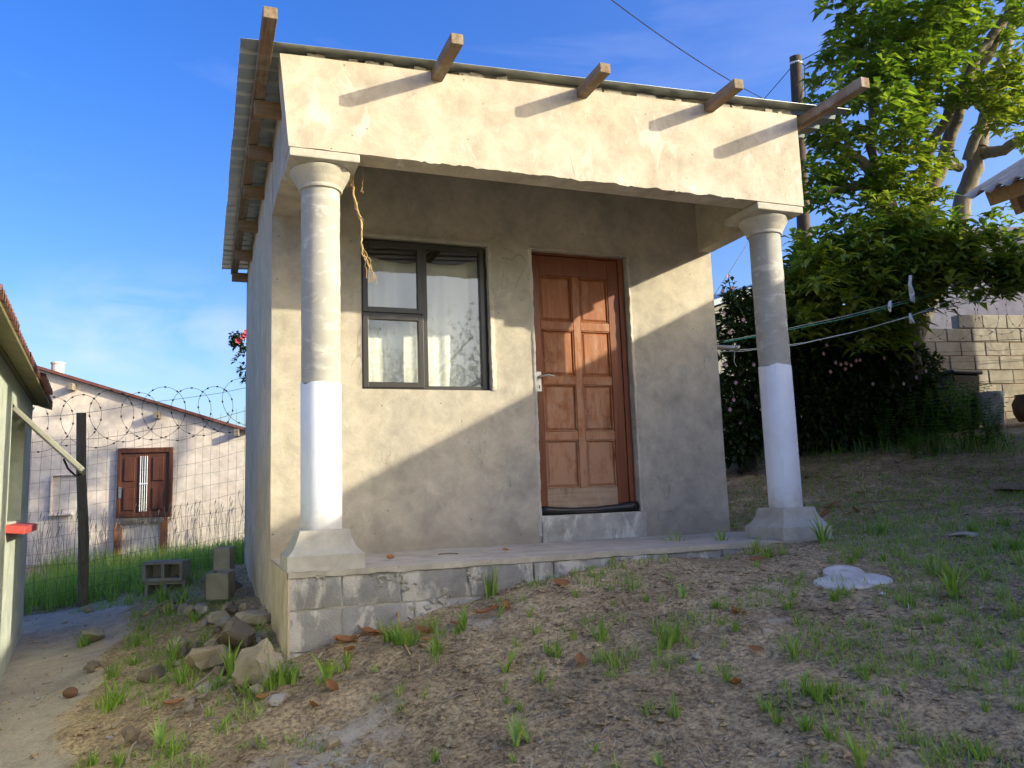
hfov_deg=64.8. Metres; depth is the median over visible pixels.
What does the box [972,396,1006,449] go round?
weed
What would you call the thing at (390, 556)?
fallen leaf
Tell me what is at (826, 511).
fallen leaf
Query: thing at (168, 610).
grass tuft
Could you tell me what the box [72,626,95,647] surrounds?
grass tuft
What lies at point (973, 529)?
grass tuft
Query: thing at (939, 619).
grass tuft
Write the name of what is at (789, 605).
grass tuft
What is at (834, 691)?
grass tuft
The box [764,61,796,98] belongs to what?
cable
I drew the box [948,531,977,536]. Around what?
concrete scrap
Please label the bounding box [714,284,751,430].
grey house
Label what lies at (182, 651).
broken stone
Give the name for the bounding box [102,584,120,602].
grass tuft
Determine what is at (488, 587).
grass clump
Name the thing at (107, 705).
grass tuft
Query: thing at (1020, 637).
grass tuft
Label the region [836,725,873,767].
grass tuft
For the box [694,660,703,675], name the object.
grass tuft
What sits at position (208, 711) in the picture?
grass tuft
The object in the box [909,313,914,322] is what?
cloth scrap
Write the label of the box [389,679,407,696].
grass tuft
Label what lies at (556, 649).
grass tuft
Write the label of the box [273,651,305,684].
grass tuft
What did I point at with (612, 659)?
grass tuft
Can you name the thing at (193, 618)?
grass tuft
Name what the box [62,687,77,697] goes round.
rock
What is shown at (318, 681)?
grass tuft
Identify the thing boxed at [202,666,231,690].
grass tuft
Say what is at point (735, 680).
fallen leaf
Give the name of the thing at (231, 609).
rock
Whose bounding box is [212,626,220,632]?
broken stone
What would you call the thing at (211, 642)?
broken stone
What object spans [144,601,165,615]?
stick
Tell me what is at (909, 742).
grass tuft
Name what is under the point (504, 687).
grass tuft
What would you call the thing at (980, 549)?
grass tuft
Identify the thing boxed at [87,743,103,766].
grass tuft
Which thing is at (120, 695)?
grass tuft
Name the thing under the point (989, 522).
grass tuft
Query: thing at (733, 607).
fallen leaf
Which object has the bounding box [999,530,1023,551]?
grass tuft
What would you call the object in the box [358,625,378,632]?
fallen leaf
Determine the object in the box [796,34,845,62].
cable
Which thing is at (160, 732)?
grass tuft
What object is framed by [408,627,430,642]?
grass tuft
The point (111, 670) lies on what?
grass tuft
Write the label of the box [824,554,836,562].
grass tuft
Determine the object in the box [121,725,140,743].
rock
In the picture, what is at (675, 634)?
grass tuft
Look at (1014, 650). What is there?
grass tuft
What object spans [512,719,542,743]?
grass tuft
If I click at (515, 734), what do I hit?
grass tuft
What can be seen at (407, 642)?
grass tuft
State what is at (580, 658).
fallen leaf
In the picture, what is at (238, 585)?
rock
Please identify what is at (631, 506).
plastic roll
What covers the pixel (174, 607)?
broken stone
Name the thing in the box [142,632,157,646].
grass tuft
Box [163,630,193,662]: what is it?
grass tuft
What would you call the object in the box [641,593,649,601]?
grass tuft
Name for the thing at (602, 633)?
grass tuft
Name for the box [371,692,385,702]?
grass tuft
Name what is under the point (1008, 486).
plank
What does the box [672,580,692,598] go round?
grass tuft
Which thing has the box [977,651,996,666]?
grass tuft
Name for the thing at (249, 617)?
rock
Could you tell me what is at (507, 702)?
grass tuft
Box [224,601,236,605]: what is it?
broken stone
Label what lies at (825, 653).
grass tuft
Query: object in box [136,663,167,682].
rock
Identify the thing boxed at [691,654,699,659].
stone
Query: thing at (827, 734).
grass tuft
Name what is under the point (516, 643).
grass tuft
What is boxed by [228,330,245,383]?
flowering shrub
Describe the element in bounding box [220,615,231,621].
broken stone
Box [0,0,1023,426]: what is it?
sky
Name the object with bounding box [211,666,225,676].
broken stone
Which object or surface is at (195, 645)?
broken stone
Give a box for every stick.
[124,741,136,764]
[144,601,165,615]
[183,692,206,713]
[193,665,224,685]
[397,612,410,654]
[444,688,476,701]
[857,500,926,503]
[885,685,904,697]
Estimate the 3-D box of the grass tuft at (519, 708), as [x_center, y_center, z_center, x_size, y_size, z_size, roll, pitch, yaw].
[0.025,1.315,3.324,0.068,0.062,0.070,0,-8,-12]
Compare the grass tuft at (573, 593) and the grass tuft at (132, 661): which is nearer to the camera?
the grass tuft at (573, 593)
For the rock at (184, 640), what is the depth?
4.96 m
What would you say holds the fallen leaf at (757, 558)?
on the ground at (42, 742)
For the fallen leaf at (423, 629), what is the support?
on the ground at (42, 742)
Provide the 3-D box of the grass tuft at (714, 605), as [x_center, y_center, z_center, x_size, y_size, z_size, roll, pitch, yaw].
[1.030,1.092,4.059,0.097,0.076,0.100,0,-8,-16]
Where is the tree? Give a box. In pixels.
[781,0,1023,441]
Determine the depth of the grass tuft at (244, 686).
3.92 m
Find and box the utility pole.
[789,54,810,237]
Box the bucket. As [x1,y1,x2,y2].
[975,391,1004,426]
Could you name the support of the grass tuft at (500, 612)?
on the ground at (42, 742)
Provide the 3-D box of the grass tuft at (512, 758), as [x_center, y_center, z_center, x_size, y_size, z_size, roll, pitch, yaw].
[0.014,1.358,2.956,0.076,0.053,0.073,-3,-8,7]
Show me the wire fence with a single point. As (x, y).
(82, 520)
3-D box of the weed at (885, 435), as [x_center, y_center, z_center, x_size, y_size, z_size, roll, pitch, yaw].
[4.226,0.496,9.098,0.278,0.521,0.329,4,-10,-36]
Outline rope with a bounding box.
[350,168,377,284]
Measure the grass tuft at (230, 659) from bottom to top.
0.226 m
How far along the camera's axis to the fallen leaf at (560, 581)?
4.53 m
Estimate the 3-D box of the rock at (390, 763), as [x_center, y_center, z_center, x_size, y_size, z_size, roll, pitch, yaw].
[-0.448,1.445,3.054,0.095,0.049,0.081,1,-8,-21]
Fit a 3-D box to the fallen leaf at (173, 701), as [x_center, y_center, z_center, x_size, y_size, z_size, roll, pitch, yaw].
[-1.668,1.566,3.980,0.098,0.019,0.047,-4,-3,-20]
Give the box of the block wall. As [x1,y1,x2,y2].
[847,315,1023,433]
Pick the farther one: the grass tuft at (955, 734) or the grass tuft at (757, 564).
the grass tuft at (757, 564)
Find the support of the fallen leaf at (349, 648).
on the ground at (42, 742)
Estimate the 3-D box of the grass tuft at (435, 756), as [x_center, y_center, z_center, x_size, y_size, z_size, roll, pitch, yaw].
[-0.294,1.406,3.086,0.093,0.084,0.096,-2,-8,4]
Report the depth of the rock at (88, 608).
7.42 m
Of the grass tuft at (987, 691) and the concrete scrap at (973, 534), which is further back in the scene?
the concrete scrap at (973, 534)
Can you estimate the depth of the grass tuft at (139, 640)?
5.62 m
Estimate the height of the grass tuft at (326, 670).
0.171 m
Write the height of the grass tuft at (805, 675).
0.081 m
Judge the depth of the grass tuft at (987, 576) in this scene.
4.10 m
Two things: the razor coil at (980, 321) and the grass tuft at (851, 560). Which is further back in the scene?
the razor coil at (980, 321)
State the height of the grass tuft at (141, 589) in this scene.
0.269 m
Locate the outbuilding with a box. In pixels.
[962,157,1023,214]
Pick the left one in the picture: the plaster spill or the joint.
the plaster spill
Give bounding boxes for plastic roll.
[541,501,638,515]
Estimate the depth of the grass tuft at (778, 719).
2.97 m
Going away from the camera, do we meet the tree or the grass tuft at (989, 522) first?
the grass tuft at (989, 522)
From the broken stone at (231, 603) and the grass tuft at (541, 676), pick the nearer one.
the grass tuft at (541, 676)
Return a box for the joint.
[940,339,1023,381]
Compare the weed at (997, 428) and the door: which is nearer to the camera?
the door
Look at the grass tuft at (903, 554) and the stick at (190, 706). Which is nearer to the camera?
the stick at (190, 706)
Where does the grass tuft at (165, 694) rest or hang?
on the ground at (42, 742)
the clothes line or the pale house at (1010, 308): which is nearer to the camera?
the clothes line
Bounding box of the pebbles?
[0,452,1013,767]
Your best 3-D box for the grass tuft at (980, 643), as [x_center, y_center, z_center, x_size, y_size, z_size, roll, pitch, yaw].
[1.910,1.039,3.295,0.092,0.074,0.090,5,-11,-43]
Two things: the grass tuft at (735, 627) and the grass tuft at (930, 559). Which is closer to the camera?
the grass tuft at (735, 627)
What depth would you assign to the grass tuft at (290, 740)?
3.38 m
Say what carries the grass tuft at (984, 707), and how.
on the ground at (42, 742)
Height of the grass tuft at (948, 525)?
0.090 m
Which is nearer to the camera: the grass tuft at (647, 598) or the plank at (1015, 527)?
the grass tuft at (647, 598)
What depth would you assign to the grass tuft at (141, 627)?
6.13 m
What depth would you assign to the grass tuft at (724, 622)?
3.84 m
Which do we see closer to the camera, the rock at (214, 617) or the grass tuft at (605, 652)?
the grass tuft at (605, 652)
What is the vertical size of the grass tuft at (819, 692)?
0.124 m
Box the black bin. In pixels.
[925,370,982,428]
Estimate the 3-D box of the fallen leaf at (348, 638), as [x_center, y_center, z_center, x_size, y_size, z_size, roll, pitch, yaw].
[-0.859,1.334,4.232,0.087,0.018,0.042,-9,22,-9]
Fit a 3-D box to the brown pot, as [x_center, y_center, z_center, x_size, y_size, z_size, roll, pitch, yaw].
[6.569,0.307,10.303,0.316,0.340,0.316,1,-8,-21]
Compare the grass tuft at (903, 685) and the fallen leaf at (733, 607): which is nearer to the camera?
the grass tuft at (903, 685)
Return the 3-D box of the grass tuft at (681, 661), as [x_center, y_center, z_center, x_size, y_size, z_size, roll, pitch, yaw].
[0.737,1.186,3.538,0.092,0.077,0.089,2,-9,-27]
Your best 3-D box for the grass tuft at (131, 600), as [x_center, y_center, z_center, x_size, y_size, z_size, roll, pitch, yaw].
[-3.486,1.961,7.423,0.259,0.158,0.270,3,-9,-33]
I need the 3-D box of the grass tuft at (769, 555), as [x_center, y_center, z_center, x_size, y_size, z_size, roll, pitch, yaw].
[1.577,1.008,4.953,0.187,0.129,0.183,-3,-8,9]
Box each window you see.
[113,447,173,557]
[361,239,489,390]
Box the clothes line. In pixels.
[717,271,1017,366]
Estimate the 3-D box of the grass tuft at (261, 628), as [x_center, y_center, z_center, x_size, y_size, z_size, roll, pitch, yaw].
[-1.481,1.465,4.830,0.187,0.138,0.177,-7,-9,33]
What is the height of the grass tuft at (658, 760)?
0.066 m
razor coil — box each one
[33,378,244,452]
[927,295,1023,340]
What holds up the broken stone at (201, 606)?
on the ground at (42, 742)
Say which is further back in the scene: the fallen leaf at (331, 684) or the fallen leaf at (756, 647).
the fallen leaf at (331, 684)
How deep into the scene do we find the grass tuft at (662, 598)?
4.23 m
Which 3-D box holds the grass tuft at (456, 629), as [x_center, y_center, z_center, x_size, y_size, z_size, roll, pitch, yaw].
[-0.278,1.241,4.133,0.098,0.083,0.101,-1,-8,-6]
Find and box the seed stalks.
[25,490,243,579]
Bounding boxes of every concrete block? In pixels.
[206,569,234,599]
[213,546,234,569]
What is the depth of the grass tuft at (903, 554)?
4.64 m
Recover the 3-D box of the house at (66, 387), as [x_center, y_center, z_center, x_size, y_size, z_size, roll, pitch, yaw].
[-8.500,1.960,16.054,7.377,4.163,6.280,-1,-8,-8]
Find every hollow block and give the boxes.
[142,559,190,581]
[144,578,192,597]
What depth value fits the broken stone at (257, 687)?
3.88 m
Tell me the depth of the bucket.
10.28 m
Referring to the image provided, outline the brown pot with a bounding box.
[1011,394,1023,421]
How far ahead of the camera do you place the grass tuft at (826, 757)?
2.61 m
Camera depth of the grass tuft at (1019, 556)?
4.33 m
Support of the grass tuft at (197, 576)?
on the ground at (42, 742)
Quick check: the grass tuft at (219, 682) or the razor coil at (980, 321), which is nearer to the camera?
the grass tuft at (219, 682)
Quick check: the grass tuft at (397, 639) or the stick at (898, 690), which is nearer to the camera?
the stick at (898, 690)
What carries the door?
in the house at (592, 220)
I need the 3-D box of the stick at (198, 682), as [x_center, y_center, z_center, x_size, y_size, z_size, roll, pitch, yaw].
[-1.587,1.522,4.216,0.033,0.074,0.199,-6,-9,30]
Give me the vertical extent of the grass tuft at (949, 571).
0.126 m
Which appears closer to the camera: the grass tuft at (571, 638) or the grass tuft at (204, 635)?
the grass tuft at (571, 638)
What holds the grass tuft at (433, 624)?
on the ground at (42, 742)
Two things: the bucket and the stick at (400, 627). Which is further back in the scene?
the bucket
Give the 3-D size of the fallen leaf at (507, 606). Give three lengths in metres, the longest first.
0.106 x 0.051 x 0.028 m
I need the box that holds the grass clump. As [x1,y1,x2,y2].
[482,558,498,598]
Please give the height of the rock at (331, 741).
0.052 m
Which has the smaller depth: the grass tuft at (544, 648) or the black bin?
the grass tuft at (544, 648)
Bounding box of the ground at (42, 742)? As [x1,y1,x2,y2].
[0,418,1023,767]
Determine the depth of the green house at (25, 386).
5.64 m
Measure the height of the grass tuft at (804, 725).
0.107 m
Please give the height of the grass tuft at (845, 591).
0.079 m
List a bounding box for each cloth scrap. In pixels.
[888,300,891,311]
[908,275,914,302]
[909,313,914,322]
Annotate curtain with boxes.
[368,255,417,382]
[426,261,479,386]
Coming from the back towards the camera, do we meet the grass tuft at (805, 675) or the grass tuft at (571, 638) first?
the grass tuft at (571, 638)
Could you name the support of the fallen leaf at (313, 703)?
on the ground at (42, 742)
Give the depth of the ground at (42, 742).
3.71 m
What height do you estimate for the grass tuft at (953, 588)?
0.208 m
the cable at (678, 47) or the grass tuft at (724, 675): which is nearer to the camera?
the grass tuft at (724, 675)
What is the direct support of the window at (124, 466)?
in the house at (66, 387)
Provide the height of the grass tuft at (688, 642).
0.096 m
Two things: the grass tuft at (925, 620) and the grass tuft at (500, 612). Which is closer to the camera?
the grass tuft at (925, 620)
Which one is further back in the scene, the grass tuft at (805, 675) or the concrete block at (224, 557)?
the concrete block at (224, 557)
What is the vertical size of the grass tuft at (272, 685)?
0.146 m
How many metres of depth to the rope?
4.88 m
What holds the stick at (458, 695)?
on the ground at (42, 742)
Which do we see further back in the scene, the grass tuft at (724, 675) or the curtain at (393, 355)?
the curtain at (393, 355)
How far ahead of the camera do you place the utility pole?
12.49 m
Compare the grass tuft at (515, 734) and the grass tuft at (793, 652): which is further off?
the grass tuft at (793, 652)
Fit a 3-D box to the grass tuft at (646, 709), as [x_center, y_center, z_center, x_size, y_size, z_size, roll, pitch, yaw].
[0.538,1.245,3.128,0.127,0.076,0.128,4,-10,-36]
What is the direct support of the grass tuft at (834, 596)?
on the ground at (42, 742)
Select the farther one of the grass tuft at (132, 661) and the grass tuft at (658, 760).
the grass tuft at (132, 661)
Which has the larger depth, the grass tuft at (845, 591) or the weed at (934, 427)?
the weed at (934, 427)
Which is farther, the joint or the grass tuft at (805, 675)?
the joint
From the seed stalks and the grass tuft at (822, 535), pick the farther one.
the seed stalks
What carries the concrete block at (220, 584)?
on the ground at (42, 742)
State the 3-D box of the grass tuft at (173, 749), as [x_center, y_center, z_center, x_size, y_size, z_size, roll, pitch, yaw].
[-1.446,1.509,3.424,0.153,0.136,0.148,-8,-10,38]
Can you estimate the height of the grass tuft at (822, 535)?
0.232 m
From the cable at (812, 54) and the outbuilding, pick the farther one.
the cable at (812, 54)
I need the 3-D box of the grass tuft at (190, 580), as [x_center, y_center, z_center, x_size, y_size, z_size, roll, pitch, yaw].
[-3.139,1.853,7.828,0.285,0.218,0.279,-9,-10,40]
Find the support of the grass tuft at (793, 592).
on the ground at (42, 742)
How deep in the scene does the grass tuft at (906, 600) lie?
3.82 m
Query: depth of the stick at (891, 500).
6.83 m
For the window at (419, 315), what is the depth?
5.96 m
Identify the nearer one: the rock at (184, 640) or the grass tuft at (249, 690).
the grass tuft at (249, 690)
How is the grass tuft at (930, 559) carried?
on the ground at (42, 742)
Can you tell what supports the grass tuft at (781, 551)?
on the ground at (42, 742)
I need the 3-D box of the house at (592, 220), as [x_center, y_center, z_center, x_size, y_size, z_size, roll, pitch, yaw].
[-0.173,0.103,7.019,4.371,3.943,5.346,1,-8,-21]
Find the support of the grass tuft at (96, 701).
on the ground at (42, 742)
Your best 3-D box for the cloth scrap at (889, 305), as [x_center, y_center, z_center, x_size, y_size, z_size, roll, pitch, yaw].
[3.888,-0.801,8.297,0.048,0.135,0.064,-5,-8,22]
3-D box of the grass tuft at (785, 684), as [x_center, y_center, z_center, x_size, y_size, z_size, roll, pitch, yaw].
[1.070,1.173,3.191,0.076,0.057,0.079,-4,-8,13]
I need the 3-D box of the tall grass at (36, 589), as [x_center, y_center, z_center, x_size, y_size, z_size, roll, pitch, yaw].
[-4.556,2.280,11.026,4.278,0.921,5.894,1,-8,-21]
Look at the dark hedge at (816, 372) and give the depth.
9.20 m
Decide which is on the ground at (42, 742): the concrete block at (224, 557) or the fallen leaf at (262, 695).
the fallen leaf at (262, 695)
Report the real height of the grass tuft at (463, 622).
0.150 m
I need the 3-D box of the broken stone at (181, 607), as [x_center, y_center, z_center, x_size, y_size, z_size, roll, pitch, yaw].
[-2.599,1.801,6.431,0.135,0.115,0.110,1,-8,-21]
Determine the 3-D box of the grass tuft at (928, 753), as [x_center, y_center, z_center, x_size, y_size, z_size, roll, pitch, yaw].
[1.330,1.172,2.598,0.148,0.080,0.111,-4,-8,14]
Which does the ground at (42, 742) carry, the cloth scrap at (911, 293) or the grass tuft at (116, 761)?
the grass tuft at (116, 761)
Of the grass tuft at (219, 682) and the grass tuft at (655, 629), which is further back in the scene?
the grass tuft at (219, 682)
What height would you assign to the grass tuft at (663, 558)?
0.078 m
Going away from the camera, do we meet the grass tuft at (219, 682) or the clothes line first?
the grass tuft at (219, 682)
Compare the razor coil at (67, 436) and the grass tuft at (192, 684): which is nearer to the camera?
the grass tuft at (192, 684)
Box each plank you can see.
[989,484,1023,489]
[1012,525,1023,531]
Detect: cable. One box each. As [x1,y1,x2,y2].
[611,0,763,98]
[714,241,748,294]
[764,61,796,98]
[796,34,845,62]
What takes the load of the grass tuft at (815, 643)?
on the ground at (42, 742)
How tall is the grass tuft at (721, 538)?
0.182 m
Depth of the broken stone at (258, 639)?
4.70 m
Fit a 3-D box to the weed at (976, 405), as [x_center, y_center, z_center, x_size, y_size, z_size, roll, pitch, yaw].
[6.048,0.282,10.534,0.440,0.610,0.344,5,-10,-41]
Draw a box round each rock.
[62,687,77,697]
[81,626,104,642]
[83,605,93,612]
[83,660,99,670]
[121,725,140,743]
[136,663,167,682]
[165,637,190,656]
[183,604,196,615]
[184,644,227,668]
[203,580,243,593]
[207,610,228,624]
[216,616,255,650]
[224,605,238,614]
[232,638,283,686]
[235,610,270,626]
[268,693,286,705]
[270,754,289,767]
[323,735,341,749]
[382,758,405,767]
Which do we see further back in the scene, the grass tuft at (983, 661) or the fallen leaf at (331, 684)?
the fallen leaf at (331, 684)
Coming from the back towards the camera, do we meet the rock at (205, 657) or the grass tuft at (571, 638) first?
the rock at (205, 657)
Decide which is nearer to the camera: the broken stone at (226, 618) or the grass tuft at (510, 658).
the grass tuft at (510, 658)
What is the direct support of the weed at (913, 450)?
on the ground at (42, 742)
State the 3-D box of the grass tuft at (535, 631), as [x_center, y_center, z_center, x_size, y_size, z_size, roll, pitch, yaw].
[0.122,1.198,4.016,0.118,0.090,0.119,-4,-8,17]
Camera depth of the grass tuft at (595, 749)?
2.91 m
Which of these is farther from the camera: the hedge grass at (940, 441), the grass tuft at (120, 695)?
the hedge grass at (940, 441)
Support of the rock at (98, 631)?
on the ground at (42, 742)
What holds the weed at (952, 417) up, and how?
on the ground at (42, 742)
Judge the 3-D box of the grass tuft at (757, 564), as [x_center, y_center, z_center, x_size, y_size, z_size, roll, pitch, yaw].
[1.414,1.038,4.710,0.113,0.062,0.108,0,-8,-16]
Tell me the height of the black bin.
0.750 m
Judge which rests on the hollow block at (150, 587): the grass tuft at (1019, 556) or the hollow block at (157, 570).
the hollow block at (157, 570)
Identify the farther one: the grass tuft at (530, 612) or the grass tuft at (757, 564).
the grass tuft at (757, 564)
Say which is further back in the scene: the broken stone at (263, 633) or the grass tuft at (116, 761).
the broken stone at (263, 633)
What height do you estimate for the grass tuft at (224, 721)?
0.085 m
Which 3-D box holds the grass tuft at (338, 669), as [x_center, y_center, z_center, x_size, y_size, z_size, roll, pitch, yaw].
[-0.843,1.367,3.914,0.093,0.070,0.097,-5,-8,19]
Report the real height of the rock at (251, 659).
0.230 m
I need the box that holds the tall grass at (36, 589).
[23,536,243,614]
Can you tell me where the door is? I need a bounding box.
[531,252,634,507]
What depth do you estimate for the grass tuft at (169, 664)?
4.72 m
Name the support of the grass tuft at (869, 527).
on the ground at (42, 742)
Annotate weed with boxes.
[871,406,902,450]
[904,426,925,458]
[918,381,949,441]
[931,374,969,439]
[943,380,982,434]
[945,376,998,447]
[966,384,991,426]
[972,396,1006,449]
[983,400,1004,439]
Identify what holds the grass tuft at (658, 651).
on the ground at (42, 742)
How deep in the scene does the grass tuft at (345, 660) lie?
3.93 m
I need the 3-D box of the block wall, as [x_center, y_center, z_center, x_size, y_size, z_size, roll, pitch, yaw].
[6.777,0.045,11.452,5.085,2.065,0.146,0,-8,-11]
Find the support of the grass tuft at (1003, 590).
on the ground at (42, 742)
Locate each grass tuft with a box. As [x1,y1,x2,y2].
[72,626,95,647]
[82,686,122,709]
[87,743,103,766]
[97,679,128,713]
[99,673,139,705]
[101,650,130,680]
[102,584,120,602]
[110,742,137,766]
[122,590,142,605]
[124,625,144,646]
[124,649,143,665]
[127,571,144,596]
[131,607,145,617]
[133,620,145,630]
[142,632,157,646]
[144,713,173,749]
[146,683,173,698]
[147,578,174,602]
[150,725,182,758]
[152,650,178,671]
[153,589,199,615]
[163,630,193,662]
[170,657,194,683]
[172,583,192,604]
[175,569,197,585]
[177,667,203,690]
[184,606,203,621]
[191,565,209,579]
[194,678,220,699]
[198,630,209,639]
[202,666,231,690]
[204,701,222,716]
[211,711,234,729]
[217,640,242,678]
[230,670,250,694]
[244,680,269,698]
[249,617,274,633]
[255,658,288,690]
[263,642,298,685]
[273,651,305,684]
[282,733,296,743]
[311,674,325,686]
[312,652,347,682]
[335,658,345,672]
[338,652,350,669]
[369,615,404,642]
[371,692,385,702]
[383,615,432,645]
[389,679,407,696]
[394,623,422,646]
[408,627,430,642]
[414,608,448,632]
[425,625,449,656]
[429,744,442,763]
[434,624,446,635]
[445,605,470,630]
[453,622,462,634]
[485,644,526,672]
[490,599,512,617]
[498,679,510,691]
[501,694,512,704]
[504,709,526,746]
[508,750,518,763]
[512,635,522,646]
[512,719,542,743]
[515,699,523,711]
[524,605,533,617]
[529,657,548,683]
[530,619,544,634]
[541,634,564,657]
[541,637,558,653]
[545,675,557,691]
[563,625,579,640]
[566,585,582,597]
[578,612,614,642]
[585,741,605,752]
[589,644,611,664]
[598,644,634,668]
[599,640,618,660]
[635,698,657,715]
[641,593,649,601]
[644,612,678,649]
[647,748,666,767]
[648,614,671,635]
[650,635,665,655]
[653,592,666,601]
[653,611,694,642]
[656,691,682,718]
[657,530,685,540]
[659,549,672,562]
[671,648,685,663]
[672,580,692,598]
[682,630,710,648]
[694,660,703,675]
[707,525,727,540]
[709,596,723,608]
[714,614,728,625]
[718,664,733,682]
[726,614,744,631]
[733,533,765,555]
[750,559,760,566]
[754,684,782,712]
[756,539,776,558]
[762,698,787,725]
[770,542,788,554]
[772,625,810,659]
[777,673,788,689]
[779,591,795,610]
[789,588,800,598]
[790,702,819,731]
[792,752,811,767]
[795,511,841,544]
[795,666,811,683]
[795,668,822,696]
[799,673,835,703]
[810,636,822,648]
[810,706,842,741]
[815,748,829,763]
[816,672,841,695]
[818,644,830,656]
[823,583,844,601]
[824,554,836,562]
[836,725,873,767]
[837,582,852,595]
[840,728,863,746]
[846,551,856,563]
[856,659,871,679]
[863,522,875,532]
[870,515,896,534]
[876,548,889,561]
[884,543,910,558]
[896,581,926,608]
[897,721,919,743]
[900,679,908,691]
[907,552,953,574]
[914,731,940,764]
[920,614,933,625]
[922,606,948,623]
[925,548,943,563]
[931,559,980,599]
[935,738,963,757]
[939,519,953,528]
[939,559,958,578]
[939,726,960,741]
[945,600,964,614]
[957,735,993,760]
[962,516,987,531]
[964,538,993,557]
[970,692,993,711]
[971,562,993,579]
[971,630,993,647]
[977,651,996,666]
[979,515,993,526]
[981,685,999,694]
[987,532,1016,551]
[987,581,1010,596]
[989,507,1017,526]
[993,596,1023,616]
[997,548,1023,563]
[997,617,1023,642]
[997,638,1019,661]
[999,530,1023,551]
[999,651,1022,670]
[1007,691,1023,712]
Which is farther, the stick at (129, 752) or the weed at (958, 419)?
the weed at (958, 419)
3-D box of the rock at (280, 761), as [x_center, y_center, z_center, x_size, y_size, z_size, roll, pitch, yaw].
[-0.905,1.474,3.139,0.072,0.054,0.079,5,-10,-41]
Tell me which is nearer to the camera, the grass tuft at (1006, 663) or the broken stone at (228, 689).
the grass tuft at (1006, 663)
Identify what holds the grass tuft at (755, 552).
on the ground at (42, 742)
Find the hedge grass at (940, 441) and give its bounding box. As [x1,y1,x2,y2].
[738,421,1023,455]
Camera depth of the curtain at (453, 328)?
6.22 m
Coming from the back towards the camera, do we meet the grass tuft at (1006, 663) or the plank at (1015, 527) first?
the plank at (1015, 527)
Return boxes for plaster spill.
[813,565,892,590]
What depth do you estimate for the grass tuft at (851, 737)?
2.71 m
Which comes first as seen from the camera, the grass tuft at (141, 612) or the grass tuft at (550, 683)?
the grass tuft at (550, 683)
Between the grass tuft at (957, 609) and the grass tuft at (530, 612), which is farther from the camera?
the grass tuft at (530, 612)
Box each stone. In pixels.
[160,604,177,613]
[167,644,185,656]
[177,603,189,615]
[188,643,201,651]
[193,602,208,614]
[194,682,212,693]
[203,638,215,646]
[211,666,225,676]
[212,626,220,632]
[213,621,226,630]
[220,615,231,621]
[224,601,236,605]
[225,684,236,692]
[238,602,251,611]
[249,683,264,695]
[255,630,269,639]
[255,637,261,643]
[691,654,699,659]
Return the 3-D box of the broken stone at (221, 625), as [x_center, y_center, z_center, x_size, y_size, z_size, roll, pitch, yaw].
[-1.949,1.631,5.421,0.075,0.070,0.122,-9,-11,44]
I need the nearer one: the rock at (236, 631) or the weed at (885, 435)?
the rock at (236, 631)
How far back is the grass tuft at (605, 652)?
3.67 m
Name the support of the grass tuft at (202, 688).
on the ground at (42, 742)
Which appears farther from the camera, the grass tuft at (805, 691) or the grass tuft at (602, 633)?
the grass tuft at (602, 633)
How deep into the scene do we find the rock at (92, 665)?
5.17 m
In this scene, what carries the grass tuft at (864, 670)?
on the ground at (42, 742)
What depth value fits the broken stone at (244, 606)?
5.75 m
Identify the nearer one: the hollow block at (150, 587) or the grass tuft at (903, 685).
the grass tuft at (903, 685)
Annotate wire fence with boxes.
[24,388,244,611]
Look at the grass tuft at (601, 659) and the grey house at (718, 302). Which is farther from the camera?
the grey house at (718, 302)
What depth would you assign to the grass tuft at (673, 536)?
5.76 m
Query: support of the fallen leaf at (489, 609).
on the ground at (42, 742)
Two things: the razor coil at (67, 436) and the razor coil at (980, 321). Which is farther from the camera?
the razor coil at (980, 321)
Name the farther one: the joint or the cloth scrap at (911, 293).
the joint
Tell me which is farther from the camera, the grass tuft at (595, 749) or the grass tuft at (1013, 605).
the grass tuft at (1013, 605)
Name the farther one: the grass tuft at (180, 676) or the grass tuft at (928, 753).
the grass tuft at (180, 676)
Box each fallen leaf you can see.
[163,698,184,703]
[255,693,268,697]
[309,700,317,705]
[326,678,337,689]
[334,635,346,641]
[340,635,356,640]
[342,645,354,650]
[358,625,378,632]
[386,554,394,558]
[415,625,432,631]
[475,604,497,613]
[502,600,509,608]
[553,578,569,584]
[574,653,585,663]
[730,608,741,613]
[730,677,741,683]
[731,606,745,612]
[749,645,763,650]
[750,556,764,559]
[822,508,828,514]
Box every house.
[0,284,85,680]
[26,362,244,565]
[222,6,869,660]
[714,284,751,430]
[869,226,1023,328]
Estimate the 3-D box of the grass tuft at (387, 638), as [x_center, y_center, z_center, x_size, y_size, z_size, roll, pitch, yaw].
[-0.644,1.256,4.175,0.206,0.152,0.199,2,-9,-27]
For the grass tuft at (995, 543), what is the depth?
4.71 m
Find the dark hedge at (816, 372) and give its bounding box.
[715,274,952,473]
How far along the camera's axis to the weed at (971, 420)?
8.77 m
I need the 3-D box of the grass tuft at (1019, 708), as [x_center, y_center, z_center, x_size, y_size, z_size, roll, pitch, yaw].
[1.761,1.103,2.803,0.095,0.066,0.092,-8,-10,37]
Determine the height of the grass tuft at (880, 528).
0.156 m
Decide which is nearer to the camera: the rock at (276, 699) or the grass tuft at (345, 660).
the rock at (276, 699)
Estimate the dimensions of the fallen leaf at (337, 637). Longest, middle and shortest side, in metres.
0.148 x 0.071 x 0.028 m
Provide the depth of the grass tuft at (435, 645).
3.94 m
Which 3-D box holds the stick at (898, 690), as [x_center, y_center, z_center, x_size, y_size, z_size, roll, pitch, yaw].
[1.434,1.150,3.019,0.015,0.028,0.096,0,-8,-14]

